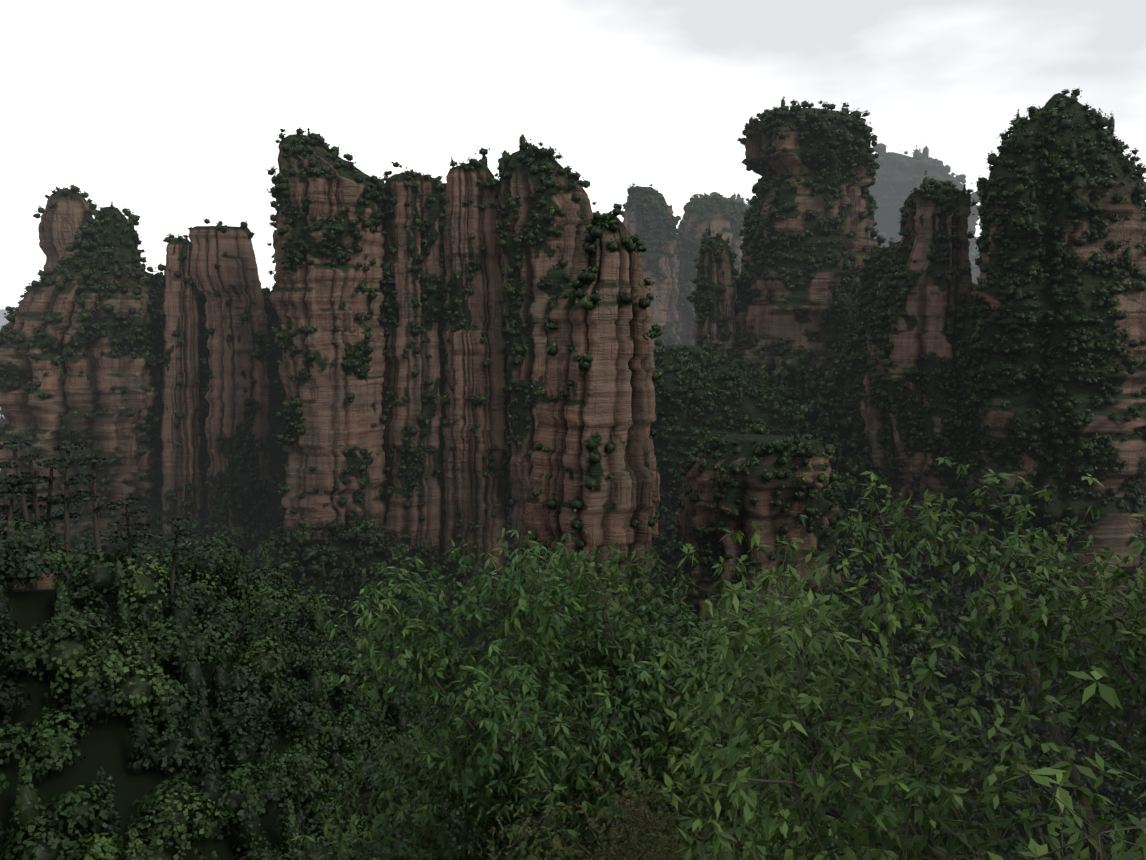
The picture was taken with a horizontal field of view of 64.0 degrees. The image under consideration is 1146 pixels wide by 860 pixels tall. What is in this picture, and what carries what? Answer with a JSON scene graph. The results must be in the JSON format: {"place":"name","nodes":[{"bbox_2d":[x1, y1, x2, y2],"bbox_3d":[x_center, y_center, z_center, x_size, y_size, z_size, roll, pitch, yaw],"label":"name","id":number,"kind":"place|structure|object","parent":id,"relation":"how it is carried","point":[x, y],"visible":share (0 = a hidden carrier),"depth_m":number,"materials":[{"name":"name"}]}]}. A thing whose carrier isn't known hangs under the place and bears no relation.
{"place":"outdoors","nodes":[
{"label":"outdoors","id":0,"kind":"place"},
{"bbox_2d":[0,309,14,469],"bbox_3d":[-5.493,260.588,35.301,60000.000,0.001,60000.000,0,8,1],"label":"rock pillar","id":1,"kind":"structure","parent":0,"point":[3,321],"depth_m":13252.67,"materials":[{"name":"brown stone"}]},
{"bbox_2d":[0,371,1145,859],"bbox_3d":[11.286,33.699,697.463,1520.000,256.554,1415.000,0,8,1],"label":"ground","id":2,"kind":"structure","parent":0,"point":[108,747],"depth_m":149.87,"materials":[{"name":"green plant"}]},
{"bbox_2d":[1,537,57,591],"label":"ledge rock","id":3,"kind":"object","parent":2,"relation":"on","point":[45,582],"visible":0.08,"depth_m":155.17,"materials":[{"name":"stone"}]},
{"bbox_2d":[38,189,92,271],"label":"rock","id":4,"kind":"object","parent":2,"relation":"on","point":[63,219],"visible":0.04,"depth_m":525.92,"materials":[{"name":"stone"}]},
{"bbox_2d":[0,206,163,548],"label":"rock","id":5,"kind":"object","parent":2,"relation":"on","point":[73,390],"visible":0.5,"depth_m":509.07,"materials":[{"name":"stone"}]},
{"bbox_2d":[7,450,179,594],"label":"tree trunks","id":6,"kind":"object","parent":2,"relation":"on","point":[32,586],"visible":0.4,"depth_m":153.79,"materials":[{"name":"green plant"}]},
{"bbox_2d":[0,441,196,556],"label":"pine needle pads","id":7,"kind":"object","parent":6,"relation":"attached to","point":[79,497],"visible":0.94,"depth_m":154.03,"materials":[{"name":"green plant"}]},
{"bbox_2d":[0,278,285,529],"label":"rock","id":8,"kind":"object","parent":2,"relation":"on","point":[275,398],"depth_m":553.77,"materials":[{"name":"stone"}]},
{"bbox_2d":[161,238,201,538],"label":"rock","id":9,"kind":"object","parent":2,"relation":"on","point":[179,466],"visible":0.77,"depth_m":520.74,"materials":[{"name":"stone"}]},
{"bbox_2d":[188,226,271,540],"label":"rock","id":10,"kind":"object","parent":2,"relation":"on","point":[230,358],"visible":0.71,"depth_m":519.97,"materials":[{"name":"stone"}]},
{"bbox_2d":[0,541,494,859],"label":"forest conifer","id":11,"kind":"object","parent":2,"relation":"on","point":[27,806],"visible":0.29,"depth_m":141.74,"materials":[{"name":"green plant"}]},
{"bbox_2d":[0,517,517,859],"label":"broadleaf forest","id":12,"kind":"object","parent":2,"relation":"on","point":[26,557],"visible":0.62,"depth_m":145.87,"materials":[{"name":"green plant"}]},
{"bbox_2d":[269,134,386,539],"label":"rock","id":13,"kind":"object","parent":2,"relation":"on","point":[336,422],"visible":0.77,"depth_m":464.04,"materials":[{"name":"stone"}]},
{"bbox_2d":[273,183,513,559],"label":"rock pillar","id":14,"kind":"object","parent":2,"relation":"on","point":[441,389],"depth_m":527.44,"materials":[{"name":"stone"}]},
{"bbox_2d":[382,173,442,562],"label":"rock","id":15,"kind":"object","parent":2,"relation":"on","point":[400,520],"visible":0.69,"depth_m":479.17,"materials":[{"name":"stone"}]},
{"bbox_2d":[443,163,509,581],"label":"rock","id":16,"kind":"object","parent":2,"relation":"on","point":[471,491],"visible":0.77,"depth_m":475.98,"materials":[{"name":"stone"}]},
{"bbox_2d":[135,346,838,560],"bbox_3d":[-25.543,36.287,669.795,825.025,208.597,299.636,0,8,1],"label":"broadleaf forest","id":17,"kind":"object","parent":2,"relation":"on","point":[792,364],"visible":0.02,"depth_m":522.12,"materials":[{"name":"green plant"}]},
{"bbox_2d":[144,342,843,543],"bbox_3d":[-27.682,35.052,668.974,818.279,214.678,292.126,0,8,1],"label":"forest conifer","id":18,"kind":"object","parent":2,"relation":"on","point":[772,366],"visible":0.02,"depth_m":515.94,"materials":[{"name":"green plant"}]},
{"bbox_2d":[496,149,592,581],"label":"rock","id":19,"kind":"object","parent":2,"relation":"on","point":[539,260],"visible":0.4,"depth_m":457.98,"materials":[{"name":"stone"}]},
{"bbox_2d":[0,88,1145,660],"bbox_3d":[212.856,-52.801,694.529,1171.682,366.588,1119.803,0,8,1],"label":"cliff vegetation","id":20,"kind":"object","parent":2,"relation":"on","point":[880,320],"visible":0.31,"depth_m":457.34,"materials":[{"name":"green plant"}]},
{"bbox_2d":[0,97,1145,517],"bbox_3d":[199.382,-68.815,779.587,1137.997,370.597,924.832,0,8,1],"label":"shrubs","id":21,"kind":"object","parent":2,"relation":"on","point":[850,317],"visible":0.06,"depth_m":460.88,"materials":[{"name":"green plant"}]},
{"bbox_2d":[1,359,1145,859],"bbox_3d":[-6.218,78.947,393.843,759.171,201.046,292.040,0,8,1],"label":"forest broadleaf","id":22,"kind":"object","parent":2,"relation":"on","point":[847,483],"visible":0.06,"depth_m":444.81,"materials":[{"name":"green plant"}]},
{"bbox_2d":[2,102,1145,542],"bbox_3d":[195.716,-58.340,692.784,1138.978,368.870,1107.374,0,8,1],"label":"shrubs","id":23,"kind":"object","parent":2,"relation":"on","point":[920,164],"depth_m":497.61,"materials":[{"name":"green plant"}]},
{"bbox_2d":[4,359,1145,859],"bbox_3d":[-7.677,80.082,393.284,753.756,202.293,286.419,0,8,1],"label":"forest conifer","id":24,"kind":"object","parent":2,"relation":"on","point":[676,535],"visible":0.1,"depth_m":452.86,"materials":[{"name":"green plant"}]},
{"bbox_2d":[515,213,659,722],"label":"rock","id":25,"kind":"object","parent":2,"relation":"on","point":[609,398],"visible":0.52,"depth_m":320.11,"materials":[{"name":"stone"}]},
{"bbox_2d":[438,731,772,859],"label":"shrub","id":26,"kind":"object","parent":2,"relation":"on","point":[631,855],"depth_m":11.88,"materials":[{"name":"green plant"}]},
{"bbox_2d":[291,528,931,859],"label":"bush","id":27,"kind":"object","parent":2,"relation":"on","point":[570,599],"depth_m":20.14,"materials":[{"name":"green plant"}]},
{"bbox_2d":[623,187,679,348],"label":"rock","id":28,"kind":"object","parent":2,"relation":"on","point":[663,302],"visible":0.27,"depth_m":695.12,"materials":[{"name":"stone"}]},
{"bbox_2d":[675,197,743,344],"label":"rock","id":29,"kind":"object","parent":2,"relation":"on","point":[718,222],"visible":0.15,"depth_m":705.17,"materials":[{"name":"stone"}]},
{"bbox_2d":[692,237,736,359],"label":"rock pillar","id":30,"kind":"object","parent":2,"relation":"on","point":[713,268],"visible":0.23,"depth_m":543.56,"materials":[{"name":"stone"}]},
{"bbox_2d":[651,345,787,507],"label":"forested slope","id":31,"kind":"structure","parent":2,"relation":"on","point":[745,407],"depth_m":499.90,"materials":[{"name":"green plant"}]},
{"bbox_2d":[675,434,840,638],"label":"base rock","id":32,"kind":"object","parent":2,"relation":"on","point":[763,513],"visible":0.31,"depth_m":389.76,"materials":[{"name":"stone"}]},
{"bbox_2d":[732,797,833,859],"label":"shrub","id":33,"kind":"object","parent":2,"relation":"on","point":[779,858],"depth_m":9.85,"materials":[{"name":"green plant"}]},
{"bbox_2d":[732,108,880,376],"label":"rock","id":34,"kind":"object","parent":2,"relation":"on","point":[776,319],"visible":0.38,"depth_m":521.79,"materials":[{"name":"stone"}]},
{"bbox_2d":[622,457,1145,859],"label":"bush","id":35,"kind":"object","parent":2,"relation":"on","point":[1113,696],"depth_m":9.27,"materials":[{"name":"green plant"}]},
{"bbox_2d":[839,247,973,441],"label":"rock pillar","id":36,"kind":"structure","parent":2,"relation":"on","point":[853,404],"depth_m":488.84,"materials":[{"name":"stone"}]},
{"bbox_2d":[859,185,972,551],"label":"rock","id":37,"kind":"object","parent":2,"relation":"on","point":[927,302],"visible":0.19,"depth_m":447.85,"materials":[{"name":"stone"}]},
{"bbox_2d":[869,152,979,288],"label":"distant mountain","id":38,"kind":"structure","parent":2,"relation":"on","point":[900,176],"depth_m":842.44,"materials":[{"name":"stone"}]},
{"bbox_2d":[964,93,1145,658],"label":"rock","id":39,"kind":"object","parent":2,"relation":"on","point":[1112,525],"visible":0.42,"depth_m":410.35,"materials":[{"name":"stone"}]},
{"bbox_2d":[0,0,1145,308],"label":"sky","id":40,"kind":"structure","parent":0,"point":[172,113],"materials":[{"name":"white"}]}
]}

